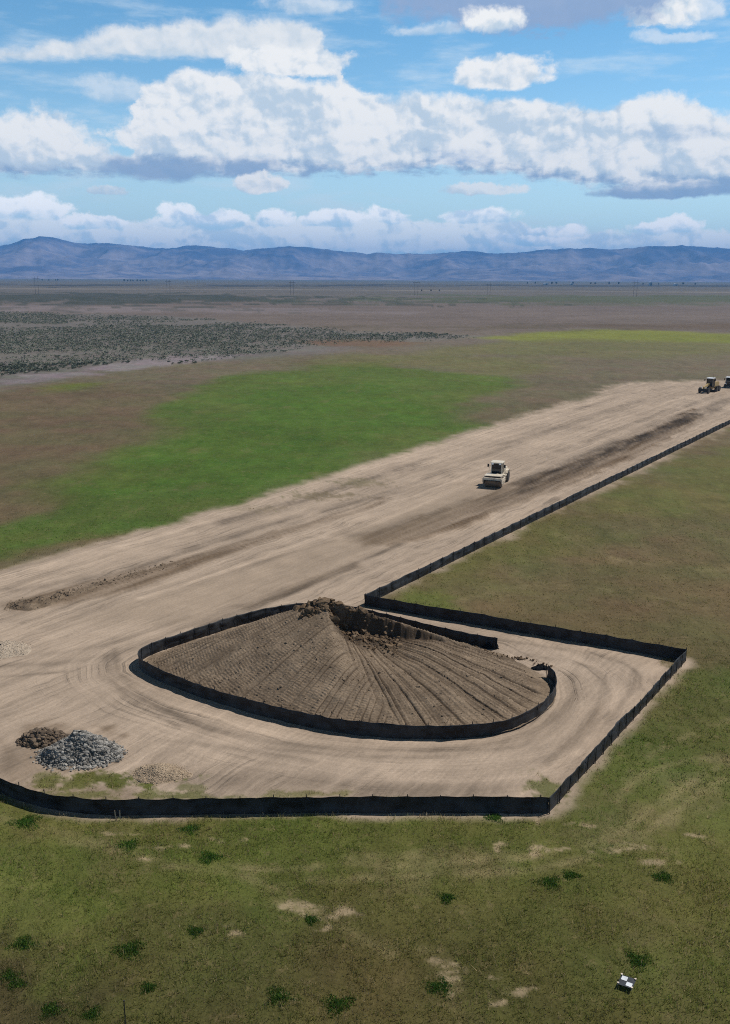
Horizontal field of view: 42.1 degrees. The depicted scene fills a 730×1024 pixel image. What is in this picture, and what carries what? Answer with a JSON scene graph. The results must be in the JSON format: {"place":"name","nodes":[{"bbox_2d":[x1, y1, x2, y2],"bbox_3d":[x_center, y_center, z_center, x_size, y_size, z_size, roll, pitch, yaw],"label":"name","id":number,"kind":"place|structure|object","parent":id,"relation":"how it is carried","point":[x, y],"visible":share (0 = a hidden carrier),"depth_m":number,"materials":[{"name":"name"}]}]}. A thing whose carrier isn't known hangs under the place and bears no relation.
{"place":"outdoors","nodes":[
{"label":"outdoors","id":0,"kind":"place"},
{"bbox_2d":[0,279,729,1023],"bbox_3d":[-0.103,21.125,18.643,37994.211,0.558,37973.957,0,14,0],"label":"ground","id":1,"kind":"structure","parent":0,"point":[132,433],"depth_m":82.26,"materials":[{"name":"green plant"}]},
{"bbox_2d":[0,967,22,983],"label":"weed clump","id":2,"kind":"object","parent":1,"relation":"on","point":[8,976],"visible":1,"depth_m":34.82,"materials":[{"name":"green plant"}]},
{"bbox_2d":[5,975,29,990],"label":"weed clump","id":3,"kind":"object","parent":1,"relation":"on","point":[19,984],"visible":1,"depth_m":34.41,"materials":[{"name":"green plant"}]},
{"bbox_2d":[5,934,40,951],"bbox_3d":[-13.088,16.555,36.569,1.430,0.189,1.020,0,14,0],"label":"weed clump","id":4,"kind":"object","parent":1,"relation":"on","point":[23,942],"visible":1,"depth_m":36.50,"materials":[{"name":"green plant"}]},
{"bbox_2d":[5,814,42,832],"bbox_3d":[-15.853,14.530,44.681,1.893,0.200,1.453,8,16,29],"label":"weed clump","id":5,"kind":"object","parent":1,"relation":"on","point":[26,821],"visible":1,"depth_m":44.57,"materials":[{"name":"green plant"}]},
{"bbox_2d":[38,1000,67,1020],"bbox_3d":[-10.893,17.395,33.110,1.023,0.183,1.017,0,14,0],"label":"weed clump","id":6,"kind":"object","parent":1,"relation":"on","point":[49,1006],"visible":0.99,"depth_m":33.17,"materials":[{"name":"green plant"}]},
{"bbox_2d":[78,1005,101,1020],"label":"weed clump","id":7,"kind":"object","parent":1,"relation":"on","point":[92,1013],"visible":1,"depth_m":32.98,"materials":[{"name":"green plant"}]},
{"bbox_2d":[123,1000,125,1023],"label":"steel post","id":8,"kind":"object","parent":1,"relation":"on","point":[124,1011],"visible":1,"depth_m":32.34,"materials":[{"name":"metal"}]},
{"bbox_2d":[104,939,146,962],"bbox_3d":[-9.157,16.672,36.171,1.711,0.193,1.368,0,14,0],"label":"weed clump","id":9,"kind":"object","parent":1,"relation":"on","point":[128,948],"visible":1,"depth_m":36.19,"materials":[{"name":"green plant"}]},
{"bbox_2d":[114,837,140,854],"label":"weed clump","id":10,"kind":"object","parent":1,"relation":"on","point":[130,843],"visible":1,"depth_m":42.87,"materials":[{"name":"green plant"}]},
{"bbox_2d":[139,981,157,994],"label":"weed clump","id":11,"kind":"object","parent":1,"relation":"on","point":[148,986],"visible":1,"depth_m":34.27,"materials":[{"name":"green plant"}]},
{"bbox_2d":[176,824,199,835],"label":"weed clump","id":12,"kind":"object","parent":1,"relation":"on","point":[189,827],"visible":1,"depth_m":44.11,"materials":[{"name":"green plant"}]},
{"bbox_2d":[187,924,206,939],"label":"weed clump","id":13,"kind":"object","parent":1,"relation":"on","point":[194,929],"visible":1,"depth_m":37.27,"materials":[{"name":"green plant"}]},
{"bbox_2d":[197,849,226,864],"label":"weed clump","id":14,"kind":"object","parent":1,"relation":"on","point":[208,855],"visible":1,"depth_m":41.98,"materials":[{"name":"green plant"}]},
{"bbox_2d":[0,311,474,363],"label":"sagebrush cover","id":15,"kind":"object","parent":1,"relation":"on","point":[158,334],"visible":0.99,"depth_m":396.19,"materials":[{"name":"green plant"}]},
{"bbox_2d":[263,984,298,1007],"bbox_3d":[-2.968,17.269,33.919,1.507,0.194,1.180,0,14,0],"label":"weed clump","id":16,"kind":"object","parent":1,"relation":"on","point":[278,995],"visible":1,"depth_m":33.88,"materials":[{"name":"green plant"}]},
{"bbox_2d":[304,914,321,926],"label":"weed clump","id":17,"kind":"object","parent":1,"relation":"on","point":[310,919],"visible":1,"depth_m":37.98,"materials":[{"name":"green plant"}]},
{"bbox_2d":[319,993,355,1020],"bbox_3d":[-0.991,17.411,33.449,1.375,0.192,1.440,0,14,0],"label":"weed clump","id":18,"kind":"object","parent":1,"relation":"on","point":[340,1001],"visible":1,"depth_m":33.57,"materials":[{"name":"green plant"}]},
{"bbox_2d":[421,974,451,999],"bbox_3d":[2.632,17.241,34.455,1.250,0.182,1.391,0,14,0],"label":"weed clump","id":19,"kind":"object","parent":1,"relation":"on","point":[434,985],"visible":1,"depth_m":34.47,"materials":[{"name":"green plant"}]},
{"bbox_2d":[436,891,456,904],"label":"weed clump","id":20,"kind":"object","parent":1,"relation":"on","point":[448,896],"visible":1,"depth_m":39.35,"materials":[{"name":"green plant"}]},
{"bbox_2d":[483,813,504,821],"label":"weed clump","id":21,"kind":"object","parent":1,"relation":"on","point":[493,817],"visible":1,"depth_m":45.18,"materials":[{"name":"green plant"}]},
{"bbox_2d":[533,875,561,891],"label":"weed clump","id":22,"kind":"object","parent":1,"relation":"on","point":[547,879],"visible":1,"depth_m":40.37,"materials":[{"name":"green plant"}]},
{"bbox_2d":[561,869,582,880],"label":"weed clump","id":23,"kind":"object","parent":1,"relation":"on","point":[571,873],"visible":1,"depth_m":40.85,"materials":[{"name":"green plant"}]},
{"bbox_2d":[617,973,635,989],"bbox_3d":[9.549,17.146,34.599,0.580,0.130,0.576,8,16,29],"label":"survey target","id":24,"kind":"object","parent":1,"relation":"on","point":[626,981],"visible":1,"depth_m":34.60,"materials":[{"name":"plastic"}]},
{"bbox_2d":[622,951,654,972],"bbox_3d":[10.407,16.872,35.903,1.078,0.181,1.338,-3,14,-14],"label":"weed clump","id":25,"kind":"object","parent":1,"relation":"on","point":[643,963],"visible":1,"depth_m":35.80,"materials":[{"name":"green plant"}]},
{"bbox_2d":[651,870,674,884],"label":"weed clump","id":26,"kind":"object","parent":1,"relation":"on","point":[664,878],"visible":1,"depth_m":40.74,"materials":[{"name":"green plant"}]},
{"bbox_2d":[0,379,729,850],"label":"dirt road","id":27,"kind":"structure","parent":0,"point":[400,515],"depth_m":72.96,"materials":[{"name":"brown soil"}]},
{"bbox_2d":[0,640,30,658],"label":"gravel heap","id":28,"kind":"object","parent":27,"relation":"on","point":[9,649],"visible":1,"depth_m":64.84,"materials":[{"name":"beige gravel"}]},
{"bbox_2d":[16,727,69,749],"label":"soil heap","id":29,"kind":"object","parent":27,"relation":"on","point":[41,737],"visible":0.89,"depth_m":52.10,"materials":[{"name":"brown stone"}]},
{"bbox_2d":[30,730,127,771],"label":"rock heap","id":30,"kind":"object","parent":27,"relation":"on","point":[79,750],"visible":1,"depth_m":50.22,"materials":[{"name":"grey stone"}]},
{"bbox_2d":[4,561,180,611],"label":"soil windrow","id":31,"kind":"object","parent":27,"relation":"on","point":[38,602],"visible":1,"depth_m":75.30,"materials":[{"name":"brown soil"}]},
{"bbox_2d":[129,763,192,784],"bbox_3d":[-10.523,13.305,49.003,3.288,0.591,2.316,0,14,0],"label":"gravel heap","id":32,"kind":"object","parent":27,"relation":"on","point":[157,773],"visible":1,"depth_m":48.70,"materials":[{"name":"beige gravel"}]},
{"bbox_2d":[0,778,548,815],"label":"silt fence","id":33,"kind":"object","parent":27,"relation":"on","point":[372,804],"visible":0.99,"depth_m":45.47,"materials":[{"name":"black fabric"}]},
{"bbox_2d":[137,603,556,738],"bbox_3d":[-0.799,9.954,62.210,26.185,1.235,17.228,8,16,28],"label":"silt fence","id":34,"kind":"object","parent":27,"relation":"on","point":[364,728],"visible":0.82,"depth_m":56.52,"materials":[{"name":"black fabric"}]},
{"bbox_2d":[144,597,555,734],"bbox_3d":[-0.681,8.476,61.460,25.621,4.081,16.858,9,16,32],"label":"dirt stockpile","id":35,"kind":"object","parent":27,"relation":"on","point":[327,657],"visible":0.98,"depth_m":59.43,"materials":[{"name":"soil"}]},
{"bbox_2d":[482,460,509,487],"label":"soil roller","id":36,"kind":"object","parent":27,"relation":"on","point":[498,475],"visible":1,"depth_m":116.98,"materials":[{"name":"metal"}]},
{"bbox_2d":[364,595,686,659],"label":"silt fence","id":37,"kind":"object","parent":27,"relation":"on","point":[630,645],"visible":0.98,"depth_m":68.47,"materials":[{"name":"black fabric"}]},
{"bbox_2d":[364,420,729,604],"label":"silt fence","id":38,"kind":"object","parent":27,"relation":"on","point":[402,581],"visible":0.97,"depth_m":97.35,"materials":[{"name":"black fabric"}]},
{"bbox_2d":[548,650,686,813],"bbox_3d":[15.200,11.910,54.627,0.248,1.236,22.758,10,17,33],"label":"silt fence","id":39,"kind":"object","parent":27,"relation":"on","point":[593,756],"visible":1,"depth_m":52.27,"materials":[{"name":"black fabric"}]},
{"bbox_2d":[698,376,720,393],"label":"motor grader","id":40,"kind":"object","parent":27,"relation":"on","point":[712,383],"visible":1,"depth_m":214.98,"materials":[{"name":"yellow paint"}]},
{"bbox_2d":[0,236,729,281],"bbox_3d":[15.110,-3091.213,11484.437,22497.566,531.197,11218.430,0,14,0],"label":"mountains","id":41,"kind":"structure","parent":0,"point":[41,257],"depth_m":9975.52,"materials":[{"name":"blue stone"}]},
{"bbox_2d":[0,0,729,253],"label":"sky","id":42,"kind":"structure","parent":0,"point":[360,126],"materials":[{"name":"blue"}]},
{"bbox_2d":[724,376,729,387],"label":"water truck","id":43,"kind":"object","parent":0,"point":[727,382],"visible":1,"depth_m":223.73,"materials":[{"name":"white metal"}]}
]}

